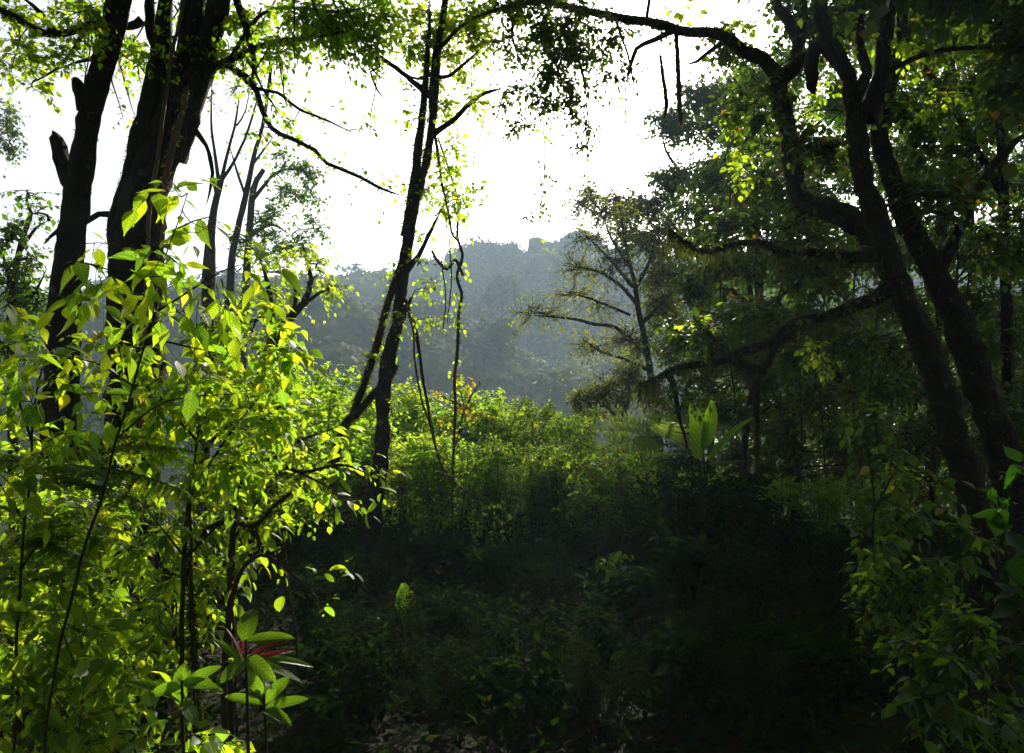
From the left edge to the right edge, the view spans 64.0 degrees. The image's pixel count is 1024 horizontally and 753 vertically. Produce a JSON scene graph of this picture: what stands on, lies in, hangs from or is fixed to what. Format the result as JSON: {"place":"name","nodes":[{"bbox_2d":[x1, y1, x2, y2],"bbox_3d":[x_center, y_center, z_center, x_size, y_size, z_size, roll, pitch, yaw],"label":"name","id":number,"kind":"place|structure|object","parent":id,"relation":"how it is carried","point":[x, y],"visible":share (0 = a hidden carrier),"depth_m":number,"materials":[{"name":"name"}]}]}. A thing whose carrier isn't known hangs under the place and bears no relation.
{"place":"outdoors","nodes":[
{"label":"outdoors","id":0,"kind":"place"},
{"bbox_2d":[0,271,1023,752],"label":"ground","id":1,"kind":"structure","parent":0,"point":[670,737],"depth_m":4.69,"materials":[{"name":"green plant"}]},
{"bbox_2d":[0,92,31,177],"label":"hazy tree","id":2,"kind":"object","parent":1,"relation":"on","point":[12,133],"visible":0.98,"depth_m":23.77,"materials":[{"name":"green plant"}]},
{"bbox_2d":[0,189,60,580],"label":"tree","id":3,"kind":"object","parent":1,"relation":"on","point":[11,231],"visible":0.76,"depth_m":8.91,"materials":[{"name":"green plant"}]},
{"bbox_2d":[0,0,140,641],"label":"mossy tree","id":4,"kind":"object","parent":1,"relation":"on","point":[75,167],"visible":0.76,"depth_m":6.42,"materials":[{"name":"brown plant"}]},
{"bbox_2d":[0,281,143,752],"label":"broadleaf shrub","id":5,"kind":"object","parent":1,"relation":"on","point":[16,412],"visible":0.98,"depth_m":3.00,"materials":[{"name":"green plant"}]},
{"bbox_2d":[0,407,175,752],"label":"broadleaf shrub","id":6,"kind":"object","parent":1,"relation":"on","point":[30,592],"visible":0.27,"depth_m":3.86,"materials":[{"name":"green plant"}]},
{"bbox_2d":[2,506,155,578],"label":"fern","id":7,"kind":"object","parent":6,"relation":"on","point":[34,533],"visible":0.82,"depth_m":3.56,"materials":[{"name":"green plant"}]},
{"bbox_2d":[0,484,189,720],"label":"broadleaf shrub","id":8,"kind":"object","parent":1,"relation":"on","point":[77,498],"visible":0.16,"depth_m":4.60,"materials":[{"name":"green plant"}]},
{"bbox_2d":[0,485,239,738],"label":"broadleaf shrub","id":9,"kind":"object","parent":1,"relation":"on","point":[171,623],"visible":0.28,"depth_m":4.35,"materials":[{"name":"green plant"}]},
{"bbox_2d":[0,553,255,752],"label":"broadleaf shrub","id":10,"kind":"object","parent":1,"relation":"on","point":[76,735],"visible":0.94,"depth_m":3.09,"materials":[{"name":"green plant"}]},
{"bbox_2d":[0,177,301,752],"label":"broadleaf shrub","id":11,"kind":"object","parent":1,"relation":"on","point":[112,289],"visible":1,"depth_m":2.70,"materials":[{"name":"green plant"}]},
{"bbox_2d":[126,663,223,752],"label":"glossy plant","id":12,"kind":"object","parent":1,"relation":"on","point":[179,685],"visible":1,"depth_m":2.39,"materials":[{"name":"green plant"}]},
{"bbox_2d":[40,274,326,737],"bbox_3d":[-1.311,0.801,3.593,1.158,2.449,1.137,0,-5,0],"label":"broadleaf shrub","id":13,"kind":"object","parent":1,"relation":"on","point":[203,383],"visible":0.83,"depth_m":3.59,"materials":[{"name":"green plant"}]},
{"bbox_2d":[0,435,235,561],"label":"fern","id":14,"kind":"object","parent":13,"relation":"on","point":[89,473],"visible":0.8,"depth_m":3.27,"materials":[{"name":"green plant"}]},
{"bbox_2d":[90,455,313,736],"bbox_3d":[-1.763,1.197,4.440,1.460,1.527,1.020,0,-5,0],"label":"broadleaf shrub","id":15,"kind":"object","parent":1,"relation":"on","point":[160,538],"visible":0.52,"depth_m":4.30,"materials":[{"name":"green plant"}]},
{"bbox_2d":[192,69,268,526],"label":"slender tree","id":16,"kind":"object","parent":1,"relation":"on","point":[209,258],"visible":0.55,"depth_m":13.96,"materials":[{"name":"grey plant"}]},
{"bbox_2d":[179,463,298,737],"bbox_3d":[-1.294,1.213,3.884,0.575,1.615,0.343,0,-5,0],"label":"arching branch","id":17,"kind":"object","parent":1,"relation":"on","point":[254,528],"visible":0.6,"depth_m":3.89,"materials":[{"name":"brown plant"}]},
{"bbox_2d":[43,0,452,623],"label":"mossy tree","id":18,"kind":"object","parent":1,"relation":"on","point":[199,52],"visible":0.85,"depth_m":7.10,"materials":[{"name":"brown plant"}]},
{"bbox_2d":[132,0,184,609],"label":"liana","id":19,"kind":"object","parent":18,"relation":"hanging from","point":[161,125],"visible":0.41,"depth_m":6.59,"materials":[{"name":"brown plant"}]},
{"bbox_2d":[146,86,189,620],"bbox_3d":[-2.781,-0.133,6.567,0.337,4.489,0.146,-3,-5,35],"label":"liana","id":20,"kind":"object","parent":18,"relation":"attached to","point":[168,165],"visible":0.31,"depth_m":6.68,"materials":[{"name":"brown plant"}]},
{"bbox_2d":[216,50,287,520],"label":"slender tree","id":21,"kind":"object","parent":1,"relation":"on","point":[235,239],"visible":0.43,"depth_m":15.95,"materials":[{"name":"grey plant"}]},
{"bbox_2d":[169,389,344,752],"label":"arching branch","id":22,"kind":"object","parent":1,"relation":"on","point":[197,530],"visible":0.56,"depth_m":3.79,"materials":[{"name":"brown plant"}]},
{"bbox_2d":[213,609,312,752],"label":"red leaved plant","id":23,"kind":"object","parent":1,"relation":"on","point":[261,665],"visible":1,"depth_m":2.60,"materials":[{"name":"green plant"}]},
{"bbox_2d":[225,670,308,752],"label":"glossy plant","id":24,"kind":"object","parent":1,"relation":"on","point":[266,690],"visible":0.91,"depth_m":2.90,"materials":[{"name":"green plant"}]},
{"bbox_2d":[203,394,350,692],"bbox_3d":[-1.481,1.026,4.710,0.730,1.824,1.186,3,-6,-37],"label":"broadleaf shrub","id":25,"kind":"object","parent":1,"relation":"on","point":[299,479],"visible":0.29,"depth_m":4.56,"materials":[{"name":"green plant"}]},
{"bbox_2d":[222,141,338,507],"bbox_3d":[-5.536,-0.704,19.718,2.778,9.977,2.221,0,-5,0],"label":"slender tree","id":26,"kind":"object","parent":1,"relation":"on","point":[286,189],"visible":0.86,"depth_m":19.92,"materials":[{"name":"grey plant"}]},
{"bbox_2d":[203,239,359,539],"bbox_3d":[-3.404,0.282,11.985,2.234,4.577,1.376,-1,-5,17],"label":"crooked tree","id":27,"kind":"object","parent":1,"relation":"on","point":[303,303],"visible":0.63,"depth_m":11.98,"materials":[{"name":"green plant"}]},
{"bbox_2d":[203,357,361,539],"bbox_3d":[-3.405,1.060,11.855,2.411,2.920,2.374,0,-5,0],"label":"leafy shrub","id":28,"kind":"object","parent":1,"relation":"on","point":[317,376],"visible":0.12,"depth_m":12.21,"materials":[{"name":"green plant"}]},
{"bbox_2d":[217,553,363,744],"bbox_3d":[-0.913,1.354,3.378,0.597,1.239,0.318,0,-5,0],"label":"arching branch","id":29,"kind":"object","parent":1,"relation":"on","point":[279,602],"visible":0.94,"depth_m":3.40,"materials":[{"name":"green plant"}]},
{"bbox_2d":[213,369,372,564],"bbox_3d":[-2.618,1.064,9.787,2.035,2.464,2.004,-3,-6,35],"label":"leafy shrub","id":30,"kind":"object","parent":1,"relation":"on","point":[330,420],"visible":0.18,"depth_m":9.64,"materials":[{"name":"green plant"}]},
{"bbox_2d":[250,428,347,629],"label":"sunlit shrub","id":31,"kind":"object","parent":1,"relation":"on","point":[306,507],"visible":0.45,"depth_m":6.52,"materials":[{"name":"green plant"}]},
{"bbox_2d":[209,425,411,739],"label":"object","id":32,"kind":"object","parent":1,"relation":"on","point":[325,496],"visible":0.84,"depth_m":3.90,"materials":[{"name":"green plant"}]},
{"bbox_2d":[281,560,370,649],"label":"understorey shrub","id":33,"kind":"object","parent":1,"relation":"on","point":[309,599],"visible":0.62,"depth_m":6.31,"materials":[{"name":"green plant"}]},
{"bbox_2d":[275,640,406,683],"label":"ground fern","id":34,"kind":"object","parent":1,"relation":"on","point":[314,663],"visible":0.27,"depth_m":5.02,"materials":[{"name":"green plant"}]},
{"bbox_2d":[277,674,408,727],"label":"ground fern","id":35,"kind":"object","parent":1,"relation":"on","point":[318,692],"visible":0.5,"depth_m":4.48,"materials":[{"name":"green plant"}]},
{"bbox_2d":[296,418,394,549],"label":"leafy shrub","id":36,"kind":"object","parent":1,"relation":"on","point":[357,483],"visible":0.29,"depth_m":10.19,"materials":[{"name":"green plant"}]},
{"bbox_2d":[300,589,397,668],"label":"understorey shrub","id":37,"kind":"object","parent":1,"relation":"on","point":[345,621],"visible":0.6,"depth_m":5.16,"materials":[{"name":"green plant"}]},
{"bbox_2d":[309,623,411,735],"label":"understorey shrub","id":38,"kind":"object","parent":1,"relation":"on","point":[372,660],"visible":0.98,"depth_m":4.40,"materials":[{"name":"green plant"}]},
{"bbox_2d":[335,526,385,582],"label":"understorey shrub","id":39,"kind":"object","parent":1,"relation":"on","point":[347,543],"visible":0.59,"depth_m":8.14,"materials":[{"name":"green plant"}]},
{"bbox_2d":[339,546,398,610],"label":"understorey shrub","id":40,"kind":"object","parent":1,"relation":"on","point":[388,571],"visible":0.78,"depth_m":7.36,"materials":[{"name":"green plant"}]},
{"bbox_2d":[348,589,443,683],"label":"understorey shrub","id":41,"kind":"object","parent":1,"relation":"on","point":[403,629],"visible":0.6,"depth_m":5.37,"materials":[{"name":"green plant"}]},
{"bbox_2d":[374,427,439,545],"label":"leafy shrub","id":42,"kind":"object","parent":1,"relation":"on","point":[401,484],"visible":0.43,"depth_m":10.10,"materials":[{"name":"green plant"}]},
{"bbox_2d":[354,380,460,533],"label":"leafy shrub","id":43,"kind":"object","parent":1,"relation":"on","point":[413,428],"visible":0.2,"depth_m":12.96,"materials":[{"name":"green plant"}]},
{"bbox_2d":[326,0,508,563],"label":"forked tree","id":44,"kind":"object","parent":1,"relation":"on","point":[442,32],"visible":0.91,"depth_m":8.97,"materials":[{"name":"brown plant"}]},
{"bbox_2d":[405,303,489,503],"bbox_3d":[-0.694,0.294,8.710,0.934,2.143,0.182,0,-5,-5],"label":"liana","id":45,"kind":"object","parent":44,"relation":"hanging from","point":[413,339],"visible":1,"depth_m":8.69,"materials":[{"name":"brown plant"}]},
{"bbox_2d":[391,374,483,522],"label":"leafy shrub","id":46,"kind":"object","parent":1,"relation":"on","point":[463,391],"visible":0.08,"depth_m":13.75,"materials":[{"name":"green plant"}]},
{"bbox_2d":[377,618,498,731],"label":"understorey shrub","id":47,"kind":"object","parent":1,"relation":"on","point":[459,654],"visible":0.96,"depth_m":4.43,"materials":[{"name":"green plant"}]},
{"bbox_2d":[407,581,475,664],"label":"understorey shrub","id":48,"kind":"object","parent":1,"relation":"on","point":[437,608],"visible":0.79,"depth_m":5.79,"materials":[{"name":"green plant"}]},
{"bbox_2d":[397,427,507,556],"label":"leafy shrub","id":49,"kind":"object","parent":1,"relation":"on","point":[418,477],"visible":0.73,"depth_m":9.62,"materials":[{"name":"green plant"}]},
{"bbox_2d":[437,137,473,550],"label":"twisted vine","id":50,"kind":"object","parent":1,"relation":"on","point":[458,339],"visible":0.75,"depth_m":9.49,"materials":[{"name":"brown plant"}]},
{"bbox_2d":[399,437,516,556],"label":"sunlit shrub","id":51,"kind":"object","parent":1,"relation":"on","point":[441,517],"visible":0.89,"depth_m":9.23,"materials":[{"name":"green plant"}]},
{"bbox_2d":[406,384,514,526],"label":"leafy shrub","id":52,"kind":"object","parent":1,"relation":"on","point":[468,433],"visible":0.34,"depth_m":13.06,"materials":[{"name":"green plant"}]},
{"bbox_2d":[429,367,495,536],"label":"yellowing sapling","id":53,"kind":"object","parent":1,"relation":"on","point":[447,400],"visible":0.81,"depth_m":9.92,"materials":[{"name":"green plant"}]},
{"bbox_2d":[453,590,526,667],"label":"understorey shrub","id":54,"kind":"object","parent":1,"relation":"on","point":[482,608],"visible":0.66,"depth_m":5.38,"materials":[{"name":"green plant"}]},
{"bbox_2d":[454,432,528,548],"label":"leafy shrub","id":55,"kind":"object","parent":1,"relation":"on","point":[491,500],"visible":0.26,"depth_m":10.35,"materials":[{"name":"green plant"}]},
{"bbox_2d":[477,271,528,317],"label":"hill tree","id":56,"kind":"object","parent":1,"relation":"on","point":[510,282],"visible":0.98,"depth_m":149.08,"materials":[{"name":"grey plant"}]},
{"bbox_2d":[0,226,1022,544],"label":"forested hill","id":57,"kind":"structure","parent":1,"relation":"on","point":[494,354],"depth_m":110.97,"materials":[{"name":"green plant"}]},
{"bbox_2d":[0,500,1023,752],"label":"ground cover","id":58,"kind":"object","parent":1,"relation":"on","point":[336,742],"visible":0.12,"depth_m":4.99,"materials":[{"name":"green plant"}]},
{"bbox_2d":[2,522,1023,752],"bbox_3d":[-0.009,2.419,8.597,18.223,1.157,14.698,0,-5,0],"label":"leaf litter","id":59,"kind":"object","parent":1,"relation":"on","point":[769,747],"visible":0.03,"depth_m":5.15,"materials":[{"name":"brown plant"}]},
{"bbox_2d":[472,394,558,525],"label":"leafy shrub","id":60,"kind":"object","parent":1,"relation":"on","point":[504,426],"visible":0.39,"depth_m":12.56,"materials":[{"name":"green plant"}]},
{"bbox_2d":[459,630,587,752],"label":"understorey shrub","id":61,"kind":"object","parent":1,"relation":"on","point":[548,689],"visible":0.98,"depth_m":4.24,"materials":[{"name":"green plant"}]},
{"bbox_2d":[483,439,572,557],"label":"leafy shrub","id":62,"kind":"object","parent":1,"relation":"on","point":[535,500],"visible":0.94,"depth_m":9.80,"materials":[{"name":"green plant"}]},
{"bbox_2d":[484,605,579,711],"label":"understorey shrub","id":63,"kind":"object","parent":1,"relation":"on","point":[549,631],"visible":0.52,"depth_m":4.95,"materials":[{"name":"green plant"}]},
{"bbox_2d":[504,399,610,511],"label":"leafy shrub","id":64,"kind":"object","parent":1,"relation":"on","point":[579,422],"visible":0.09,"depth_m":13.82,"materials":[{"name":"green plant"}]},
{"bbox_2d":[516,438,610,545],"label":"leafy shrub","id":65,"kind":"object","parent":1,"relation":"on","point":[563,471],"visible":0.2,"depth_m":10.25,"materials":[{"name":"green plant"}]},
{"bbox_2d":[521,412,605,463],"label":"shrub","id":66,"kind":"object","parent":1,"relation":"on","point":[550,431],"visible":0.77,"depth_m":11.86,"materials":[{"name":"green plant"}]},
{"bbox_2d":[534,591,625,688],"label":"understorey shrub","id":67,"kind":"object","parent":1,"relation":"on","point":[600,617],"visible":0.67,"depth_m":5.14,"materials":[{"name":"green plant"}]},
{"bbox_2d":[547,448,624,561],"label":"leafy shrub","id":68,"kind":"object","parent":1,"relation":"on","point":[580,503],"visible":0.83,"depth_m":9.32,"materials":[{"name":"green plant"}]},
{"bbox_2d":[527,631,660,750],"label":"understorey shrub","id":69,"kind":"object","parent":1,"relation":"on","point":[588,691],"visible":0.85,"depth_m":4.36,"materials":[{"name":"green plant"}]},
{"bbox_2d":[480,157,709,466],"bbox_3d":[2.247,-0.549,19.598,6.063,10.057,3.906,0,-5,0],"label":"spreading tree","id":70,"kind":"object","parent":1,"relation":"on","point":[634,284],"visible":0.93,"depth_m":19.96,"materials":[{"name":"green plant"}]},
{"bbox_2d":[561,444,640,553],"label":"leafy shrub","id":71,"kind":"object","parent":1,"relation":"on","point":[621,473],"visible":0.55,"depth_m":9.60,"materials":[{"name":"green plant"}]},
{"bbox_2d":[550,346,670,440],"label":"forest tree","id":72,"kind":"object","parent":1,"relation":"on","point":[629,374],"visible":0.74,"depth_m":16.68,"materials":[{"name":"green plant"}]},
{"bbox_2d":[574,551,671,643],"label":"understorey shrub","id":73,"kind":"object","parent":1,"relation":"on","point":[619,579],"visible":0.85,"depth_m":6.15,"materials":[{"name":"green plant"}]},
{"bbox_2d":[582,494,686,590],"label":"understorey shrub","id":74,"kind":"object","parent":1,"relation":"on","point":[613,528],"visible":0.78,"depth_m":7.68,"materials":[{"name":"green plant"}]},
{"bbox_2d":[600,440,677,518],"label":"leafy shrub","id":75,"kind":"object","parent":1,"relation":"on","point":[650,461],"visible":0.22,"depth_m":12.87,"materials":[{"name":"green plant"}]},
{"bbox_2d":[600,666,710,717],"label":"ground fern","id":76,"kind":"object","parent":1,"relation":"on","point":[656,710],"visible":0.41,"depth_m":4.64,"materials":[{"name":"green plant"}]},
{"bbox_2d":[567,60,751,470],"bbox_3d":[4.760,-1.535,24.201,4.516,15.118,5.116,3,-6,-37],"label":"forest tree","id":77,"kind":"object","parent":1,"relation":"on","point":[697,98],"visible":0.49,"depth_m":23.48,"materials":[{"name":"green plant"}]},
{"bbox_2d":[605,473,718,567],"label":"understorey shrub","id":78,"kind":"object","parent":1,"relation":"on","point":[632,501],"visible":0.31,"depth_m":8.27,"materials":[{"name":"green plant"}]},
{"bbox_2d":[575,407,750,456],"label":"tree fern","id":79,"kind":"object","parent":1,"relation":"on","point":[674,433],"visible":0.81,"depth_m":8.82,"materials":[{"name":"green plant"}]},
{"bbox_2d":[610,615,721,723],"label":"understorey shrub","id":80,"kind":"object","parent":1,"relation":"on","point":[679,659],"visible":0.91,"depth_m":4.49,"materials":[{"name":"green plant"}]},
{"bbox_2d":[631,468,708,553],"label":"understorey shrub","id":81,"kind":"object","parent":1,"relation":"on","point":[663,473],"visible":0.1,"depth_m":9.15,"materials":[{"name":"green plant"}]},
{"bbox_2d":[468,0,964,545],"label":"overhanging tree","id":82,"kind":"object","parent":1,"relation":"on","point":[552,30],"visible":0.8,"depth_m":7.95,"materials":[{"name":"green plant"}]},
{"bbox_2d":[689,400,751,532],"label":"banana plant","id":83,"kind":"object","parent":1,"relation":"on","point":[702,434],"visible":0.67,"depth_m":8.50,"materials":[{"name":"green plant"}]},
{"bbox_2d":[662,40,829,480],"bbox_3d":[5.424,-1.861,18.065,3.560,11.723,4.505,-3,-5,33],"label":"forest tree","id":84,"kind":"object","parent":1,"relation":"on","point":[706,182],"visible":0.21,"depth_m":17.76,"materials":[{"name":"green plant"}]},
{"bbox_2d":[652,154,885,476],"bbox_3d":[3.268,-0.354,10.415,2.724,4.967,1.894,-2,-5,21],"label":"forest tree","id":85,"kind":"object","parent":1,"relation":"on","point":[691,293],"visible":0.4,"depth_m":10.41,"materials":[{"name":"green plant"}]},
{"bbox_2d":[753,472,796,541],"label":"leafy shrub","id":86,"kind":"object","parent":1,"relation":"on","point":[780,485],"visible":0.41,"depth_m":10.07,"materials":[{"name":"green plant"}]},
{"bbox_2d":[684,70,870,483],"bbox_3d":[10.290,-2.554,31.952,8.328,18.645,7.243,0,-5,0],"label":"forest tree","id":87,"kind":"object","parent":1,"relation":"on","point":[797,109],"visible":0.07,"depth_m":31.34,"materials":[{"name":"green plant"}]},
{"bbox_2d":[645,304,925,519],"bbox_3d":[4.302,0.680,12.426,4.478,3.720,2.335,0,-5,0],"label":"forest tree","id":88,"kind":"object","parent":1,"relation":"on","point":[680,461],"visible":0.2,"depth_m":12.45,"materials":[{"name":"green plant"}]},
{"bbox_2d":[785,472,851,547],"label":"leafy shrub","id":89,"kind":"object","parent":1,"relation":"on","point":[833,500],"visible":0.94,"depth_m":9.86,"materials":[{"name":"green plant"}]},
{"bbox_2d":[623,0,1023,618],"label":"leaning tree","id":90,"kind":"object","parent":1,"relation":"on","point":[833,27],"visible":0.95,"depth_m":6.78,"materials":[{"name":"green plant"}]},
{"bbox_2d":[782,523,867,607],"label":"understorey shrub","id":91,"kind":"object","parent":1,"relation":"on","point":[840,560],"visible":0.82,"depth_m":7.33,"materials":[{"name":"green plant"}]},
{"bbox_2d":[761,279,901,530],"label":"forest tree","id":92,"kind":"object","parent":1,"relation":"on","point":[795,471],"visible":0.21,"depth_m":11.89,"materials":[{"name":"green plant"}]},
{"bbox_2d":[838,472,901,548],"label":"leafy shrub","id":93,"kind":"object","parent":1,"relation":"on","point":[860,502],"visible":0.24,"depth_m":10.26,"materials":[{"name":"green plant"}]},
{"bbox_2d":[837,534,977,683],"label":"broadleaf shrub","id":94,"kind":"object","parent":1,"relation":"on","point":[874,575],"visible":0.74,"depth_m":4.95,"materials":[{"name":"green plant"}]},
{"bbox_2d":[803,19,1023,533],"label":"forest tree","id":95,"kind":"object","parent":1,"relation":"on","point":[832,103],"visible":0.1,"depth_m":14.02,"materials":[{"name":"green plant"}]},
{"bbox_2d":[808,0,1023,480],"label":"forest tree","id":96,"kind":"object","parent":1,"relation":"on","point":[1019,155],"visible":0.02,"depth_m":29.70,"materials":[{"name":"green plant"}]},
{"bbox_2d":[839,399,1009,656],"bbox_3d":[2.817,1.209,5.573,1.208,2.117,0.806,0,-5,0],"label":"broadleaf shrub","id":97,"kind":"object","parent":1,"relation":"on","point":[915,525],"visible":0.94,"depth_m":5.51,"materials":[{"name":"green plant"}]},
{"bbox_2d":[839,227,1023,542],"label":"forest tree","id":98,"kind":"object","parent":1,"relation":"on","point":[922,442],"visible":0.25,"depth_m":11.15,"materials":[{"name":"green plant"}]},
{"bbox_2d":[862,0,1023,585],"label":"leaning tree","id":99,"kind":"object","parent":1,"relation":"on","point":[973,355],"visible":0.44,"depth_m":7.58,"materials":[{"name":"brown plant"}]},
{"bbox_2d":[870,588,1023,752],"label":"broadleaf shrub","id":100,"kind":"object","parent":1,"relation":"on","point":[930,684],"visible":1,"depth_m":3.48,"materials":[{"name":"green plant"}]},
{"bbox_2d":[891,0,1023,444],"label":"forest tree","id":101,"kind":"object","parent":1,"relation":"on","point":[914,167],"visible":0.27,"depth_m":8.95,"materials":[{"name":"green plant"}]},
{"bbox_2d":[972,446,1023,618],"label":"broadleaf shrub","id":102,"kind":"object","parent":1,"relation":"on","point":[997,520],"visible":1,"depth_m":2.67,"materials":[{"name":"green plant"}]},
{"bbox_2d":[0,0,1023,292],"label":"sky","id":103,"kind":"structure","parent":0,"point":[358,236],"materials":[{"name":"white"}]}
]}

